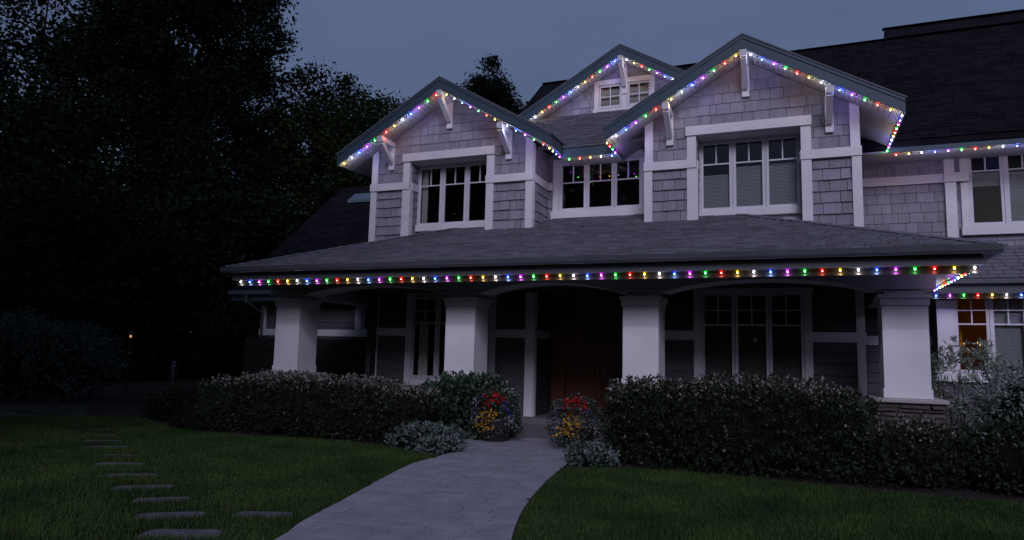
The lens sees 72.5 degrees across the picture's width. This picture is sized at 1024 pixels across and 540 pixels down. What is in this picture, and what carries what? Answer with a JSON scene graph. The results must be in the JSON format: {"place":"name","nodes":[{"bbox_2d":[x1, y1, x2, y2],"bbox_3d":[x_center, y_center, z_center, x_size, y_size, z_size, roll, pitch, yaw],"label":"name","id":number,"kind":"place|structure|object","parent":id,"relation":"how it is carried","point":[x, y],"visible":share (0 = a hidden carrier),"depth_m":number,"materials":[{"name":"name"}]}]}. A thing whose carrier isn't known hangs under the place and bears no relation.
{"place":"outdoors","nodes":[
{"label":"outdoors","id":0,"kind":"place"},
{"bbox_2d":[85,400,149,419],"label":"path","id":1,"kind":"structure","parent":0,"point":[114,407],"depth_m":16.05,"materials":[{"name":"stone"}]},
{"bbox_2d":[0,368,242,415],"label":"soil bed","id":2,"kind":"object","parent":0,"point":[140,384],"visible":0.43,"depth_m":23.09,"materials":[{"name":"brown soil"}]},
{"bbox_2d":[0,306,134,402],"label":"bush","id":3,"kind":"object","parent":2,"relation":"on","point":[43,361],"visible":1,"depth_m":17.45,"materials":[{"name":"green plant"}]},
{"bbox_2d":[0,0,154,176],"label":"broadleaf tree","id":4,"kind":"object","parent":2,"relation":"on","point":[17,45],"visible":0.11,"depth_m":39.03,"materials":[{"name":"green plant"}]},
{"bbox_2d":[125,331,134,393],"bbox_3d":[-11.319,2.732,20.607,0.200,1.860,0.190,-1,-7,22],"label":"garden lamp","id":5,"kind":"object","parent":2,"relation":"on","point":[130,338],"visible":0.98,"depth_m":20.59,"materials":[{"name":"black metal"}]},
{"bbox_2d":[5,0,259,338],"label":"broadleaf tree","id":6,"kind":"object","parent":2,"relation":"on","point":[58,58],"visible":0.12,"depth_m":37.12,"materials":[{"name":"green plant"}]},
{"bbox_2d":[34,0,314,373],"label":"broadleaf tree","id":7,"kind":"object","parent":2,"relation":"on","point":[239,78],"visible":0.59,"depth_m":34.24,"materials":[{"name":"green plant"}]},
{"bbox_2d":[222,56,388,260],"bbox_3d":[-10.763,-2.639,37.811,8.966,16.658,9.038,-1,-7,22],"label":"broadleaf tree","id":8,"kind":"object","parent":2,"relation":"on","point":[308,166],"visible":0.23,"depth_m":36.12,"materials":[{"name":"green plant"}]},
{"bbox_2d":[310,88,409,201],"bbox_3d":[-6.938,-1.999,35.505,6.624,15.035,6.466,-1,-7,22],"label":"broadleaf tree","id":9,"kind":"object","parent":2,"relation":"on","point":[359,128],"visible":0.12,"depth_m":34.84,"materials":[{"name":"green plant"}]},
{"bbox_2d":[0,410,436,539],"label":"lawn","id":10,"kind":"structure","parent":0,"point":[6,413],"depth_m":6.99,"materials":[{"name":"plant"}]},
{"bbox_2d":[92,462,143,465],"bbox_3d":[-4.874,2.427,8.661,0.615,0.036,0.307,2,-7,-2],"label":"stepping stone","id":11,"kind":"object","parent":10,"relation":"on","point":[131,463],"visible":0.31,"depth_m":8.73,"materials":[{"name":"grey stone"}]},
{"bbox_2d":[97,473,159,477],"bbox_3d":[-4.338,2.353,7.929,0.658,0.036,0.325,2,-7,-8],"label":"stepping stone","id":12,"kind":"object","parent":10,"relation":"on","point":[121,474],"visible":0.18,"depth_m":8.00,"materials":[{"name":"grey stone"}]},
{"bbox_2d":[110,485,172,490],"bbox_3d":[-3.877,2.290,7.294,0.618,0.036,0.299,3,-7,-14],"label":"stepping stone","id":13,"kind":"object","parent":10,"relation":"on","point":[136,486],"visible":0.34,"depth_m":7.33,"materials":[{"name":"grey stone"}]},
{"bbox_2d":[133,497,189,503],"bbox_3d":[-3.386,2.236,6.740,0.534,0.036,0.268,3,-7,-14],"label":"stepping stone","id":14,"kind":"object","parent":10,"relation":"on","point":[167,498],"visible":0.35,"depth_m":6.78,"materials":[{"name":"grey stone"}]},
{"bbox_2d":[134,511,205,519],"bbox_3d":[-3.014,2.174,6.137,0.594,0.036,0.288,3,-7,-12],"label":"stepping stone","id":15,"kind":"object","parent":10,"relation":"on","point":[188,513],"visible":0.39,"depth_m":6.18,"materials":[{"name":"grey stone"}]},
{"bbox_2d":[137,529,222,539],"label":"stepping stone","id":16,"kind":"object","parent":10,"relation":"on","point":[192,532],"visible":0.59,"depth_m":5.58,"materials":[{"name":"grey stone"}]},
{"bbox_2d":[232,511,291,518],"bbox_3d":[-2.234,2.207,6.251,0.560,0.036,0.268,2,-7,-3],"label":"stepping stone","id":17,"kind":"object","parent":10,"relation":"on","point":[264,513],"visible":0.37,"depth_m":6.29,"materials":[{"name":"grey stone"}]},
{"bbox_2d":[151,418,441,456],"bbox_3d":[-4.988,3.162,15.064,12.399,0.001,5.824,-3,-8,34],"label":"soil bed","id":18,"kind":"object","parent":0,"point":[229,431],"visible":0.16,"depth_m":11.84,"materials":[{"name":"brown soil"}]},
{"bbox_2d":[168,361,176,384],"bbox_3d":[-7.725,2.629,15.866,0.170,1.128,0.194,1,-7,2],"label":"flower spike","id":19,"kind":"object","parent":18,"relation":"on","point":[173,372],"visible":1,"depth_m":15.90,"materials":[{"name":"purple plant"}]},
{"bbox_2d":[140,383,229,426],"bbox_3d":[-6.202,2.615,13.725,2.936,0.758,1.571,-5,-9,44],"label":"shrub","id":20,"kind":"object","parent":18,"relation":"on","point":[174,403],"visible":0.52,"depth_m":13.54,"materials":[{"name":"green plant"}]},
{"bbox_2d":[168,412,228,431],"bbox_3d":[-5.490,2.669,12.314,1.236,0.349,0.673,-1,-7,22],"label":"shrub","id":21,"kind":"object","parent":18,"relation":"on","point":[197,423],"visible":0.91,"depth_m":12.15,"materials":[{"name":"green plant"}]},
{"bbox_2d":[191,368,452,443],"bbox_3d":[-3.405,2.326,12.336,4.973,1.132,2.120,-1,-7,22],"label":"hedge","id":22,"kind":"object","parent":18,"relation":"on","point":[293,403],"visible":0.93,"depth_m":11.67,"materials":[{"name":"green plant"}]},
{"bbox_2d":[383,419,474,455],"bbox_3d":[-1.253,2.530,10.747,1.465,0.462,1.340,-1,-7,22],"label":"silver plant","id":23,"kind":"object","parent":18,"relation":"on","point":[441,438],"visible":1,"depth_m":10.50,"materials":[{"name":"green plant"}]},
{"bbox_2d":[420,369,522,439],"bbox_3d":[-0.762,2.362,12.346,1.890,1.224,1.453,-1,-7,22],"label":"laurel bush","id":24,"kind":"object","parent":18,"relation":"on","point":[460,389],"visible":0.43,"depth_m":11.97,"materials":[{"name":"green plant"}]},
{"bbox_2d":[275,436,603,539],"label":"path","id":25,"kind":"structure","parent":0,"point":[482,490],"depth_m":7.00,"materials":[{"name":"grey concrete"}]},
{"bbox_2d":[465,383,523,441],"bbox_3d":[-0.306,2.384,11.752,0.960,0.949,0.953,4,-7,-17],"label":"flower pot","id":26,"kind":"object","parent":25,"relation":"on","point":[497,430],"visible":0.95,"depth_m":11.54,"materials":[{"name":"multicoloured plant"}]},
{"bbox_2d":[545,391,606,447],"bbox_3d":[1.009,2.321,10.946,0.956,0.949,0.912,-1,-7,22],"label":"flower pot","id":27,"kind":"object","parent":25,"relation":"on","point":[575,431],"visible":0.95,"depth_m":10.79,"materials":[{"name":"multicoloured plant"}]},
{"bbox_2d":[0,395,978,537],"bbox_3d":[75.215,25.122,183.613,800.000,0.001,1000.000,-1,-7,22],"label":"ground","id":28,"kind":"structure","parent":0,"point":[81,409],"depth_m":15.37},
{"bbox_2d":[0,152,314,372],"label":"treeline","id":29,"kind":"object","parent":28,"relation":"on","point":[152,365],"depth_m":36.55,"materials":[{"name":"green plant"}]},
{"bbox_2d":[456,53,527,114],"bbox_3d":[-1.809,-3.126,38.023,7.311,18.111,7.400,-1,-7,22],"label":"evergreen tree","id":30,"kind":"object","parent":28,"relation":"on","point":[494,89],"visible":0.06,"depth_m":37.89,"materials":[{"name":"green plant"}]},
{"bbox_2d":[220,9,1023,455],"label":"craftsman house","id":31,"kind":"structure","parent":28,"relation":"on","point":[744,163],"depth_m":14.22,"materials":[{"name":"wood"}]},
{"bbox_2d":[361,307,367,329],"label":"window","id":32,"kind":"structure","parent":31,"relation":"in","point":[364,309],"depth_m":19.22,"materials":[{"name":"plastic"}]},
{"bbox_2d":[410,295,489,378],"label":"window","id":33,"kind":"structure","parent":31,"relation":"in","point":[428,312],"depth_m":16.32,"materials":[{"name":"plastic"}]},
{"bbox_2d":[415,161,486,231],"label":"window","id":34,"kind":"structure","parent":31,"relation":"in","point":[453,195],"depth_m":17.27,"materials":[{"name":"plastic"}]},
{"bbox_2d":[344,94,559,163],"bbox_3d":[-1.455,-3.200,15.981,5.180,1.538,0.710,-1,-7,22],"label":"light string","id":35,"kind":"object","parent":31,"relation":"attached to","point":[470,106],"visible":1,"depth_m":15.52,"materials":[{"name":"multicoloured plastic"}]},
{"bbox_2d":[566,313,602,414],"bbox_3d":[1.634,2.125,15.913,0.835,2.280,0.123,-1,-7,22],"label":"door","id":36,"kind":"structure","parent":31,"relation":"in","point":[584,330],"depth_m":15.93,"materials":[{"name":"brown wood"}]},
{"bbox_2d":[550,156,643,218],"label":"window","id":37,"kind":"structure","parent":31,"relation":"in","point":[619,191],"depth_m":16.88,"materials":[{"name":"plastic"}]},
{"bbox_2d":[535,59,672,116],"bbox_3d":[2.769,-4.767,17.871,4.631,1.303,0.032,-1,-7,22],"label":"light string","id":38,"kind":"object","parent":31,"relation":"attached to","point":[600,71],"visible":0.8,"depth_m":18.11,"materials":[{"name":"multicoloured plastic"}]},
{"bbox_2d":[240,266,975,282],"bbox_3d":[0.365,0.099,11.804,12.716,0.047,0.032,-1,-7,22],"label":"light string","id":39,"kind":"object","parent":31,"relation":"attached to","point":[858,269],"visible":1,"depth_m":11.16,"materials":[{"name":"multicoloured plastic"}]},
{"bbox_2d":[598,83,621,108],"bbox_3d":[2.612,-4.584,18.489,0.631,0.645,0.135,-1,-7,22],"label":"window","id":40,"kind":"structure","parent":31,"relation":"in","point":[609,96],"depth_m":18.51,"materials":[{"name":"plastic"}]},
{"bbox_2d":[602,313,622,414],"bbox_3d":[2.417,2.107,15.594,0.835,2.280,0.123,-1,-7,22],"label":"door","id":41,"kind":"structure","parent":31,"relation":"in","point":[612,327],"depth_m":15.70,"materials":[{"name":"brown wood"}]},
{"bbox_2d":[627,79,650,105],"bbox_3d":[3.322,-4.601,18.201,0.631,0.645,0.135,-1,-7,22],"label":"window","id":42,"kind":"structure","parent":31,"relation":"in","point":[637,91],"depth_m":18.23,"materials":[{"name":"plastic"}]},
{"bbox_2d":[699,133,801,215],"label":"window","id":43,"kind":"structure","parent":31,"relation":"in","point":[760,175],"depth_m":14.08,"materials":[{"name":"plastic"}]},
{"bbox_2d":[701,292,805,393],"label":"window","id":44,"kind":"structure","parent":31,"relation":"in","point":[741,331],"depth_m":13.30,"materials":[{"name":"plastic"}]},
{"bbox_2d":[606,54,902,152],"bbox_3d":[4.785,-3.244,14.242,5.291,1.540,2.220,-1,-7,22],"label":"light string","id":45,"kind":"object","parent":31,"relation":"attached to","point":[773,64],"visible":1,"depth_m":13.25,"materials":[{"name":"multicoloured plastic"}]},
{"bbox_2d":[934,273,969,290],"bbox_3d":[6.917,0.161,10.951,0.031,0.047,3.280,-1,-7,22],"label":"light string","id":46,"kind":"object","parent":31,"relation":"attached to","point":[961,275],"visible":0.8,"depth_m":10.97,"materials":[{"name":"multicoloured plastic"}]},
{"bbox_2d":[895,144,1021,154],"bbox_3d":[9.393,-2.389,13.553,3.453,0.047,0.032,-1,-7,22],"label":"light string","id":47,"kind":"object","parent":31,"relation":"attached to","point":[960,148],"visible":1,"depth_m":13.77,"materials":[{"name":"multicoloured plastic"}]},
{"bbox_2d":[958,300,980,354],"bbox_3d":[9.548,1.221,14.868,0.732,1.161,0.709,-1,-7,22],"label":"curtain","id":48,"kind":"object","parent":31,"relation":"hanging from","point":[961,330],"visible":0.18,"depth_m":14.85,"materials":[{"name":"white fabric"}]},
{"bbox_2d":[935,293,1023,295],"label":"light string","id":49,"kind":"object","parent":31,"relation":"attached to","point":[991,293],"visible":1,"depth_m":13.03,"materials":[{"name":"multicoloured plastic"}]},
{"bbox_2d":[936,299,1023,382],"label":"window","id":50,"kind":"structure","parent":31,"relation":"in","point":[1001,321],"depth_m":13.49,"materials":[{"name":"plastic"}]},
{"bbox_2d":[961,155,1023,235],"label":"window","id":51,"kind":"structure","parent":31,"relation":"in","point":[995,184],"depth_m":14.40,"materials":[{"name":"plastic"}]},
{"bbox_2d":[0,0,1023,213],"label":"sky","id":52,"kind":"structure","parent":0,"point":[392,45],"materials":[{"name":"blue"}]},
{"bbox_2d":[512,466,1023,539],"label":"lawn","id":53,"kind":"structure","parent":0,"point":[1012,538],"depth_m":6.54,"materials":[{"name":"plant"}]},
{"bbox_2d":[565,444,1023,505],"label":"soil bed","id":54,"kind":"object","parent":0,"point":[970,492],"visible":0.27,"depth_m":8.48,"materials":[{"name":"brown soil"}]},
{"bbox_2d":[562,440,620,466],"bbox_3d":[1.107,2.490,9.518,0.878,0.367,0.720,-1,-7,22],"label":"silver plant","id":55,"kind":"object","parent":54,"relation":"on","point":[590,455],"visible":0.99,"depth_m":9.38,"materials":[{"name":"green plant"}]},
{"bbox_2d":[596,369,983,492],"bbox_3d":[3.541,2.036,9.429,4.872,1.376,2.103,-1,-7,22],"label":"hedge","id":56,"kind":"object","parent":54,"relation":"on","point":[710,423],"visible":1,"depth_m":8.89,"materials":[{"name":"green plant"}]},
{"bbox_2d":[930,336,1023,448],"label":"nandina bush","id":57,"kind":"object","parent":54,"relation":"on","point":[976,353],"visible":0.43,"depth_m":11.26,"materials":[{"name":"green plant"}]},
{"bbox_2d":[949,411,1023,495],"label":"shrub","id":58,"kind":"object","parent":54,"relation":"on","point":[999,461],"visible":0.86,"depth_m":8.16,"materials":[{"name":"green plant"}]},
{"bbox_2d":[967,359,1023,440],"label":"sage bush","id":59,"kind":"object","parent":54,"relation":"on","point":[1005,398],"visible":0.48,"depth_m":9.54,"materials":[{"name":"green plant"}]}
]}

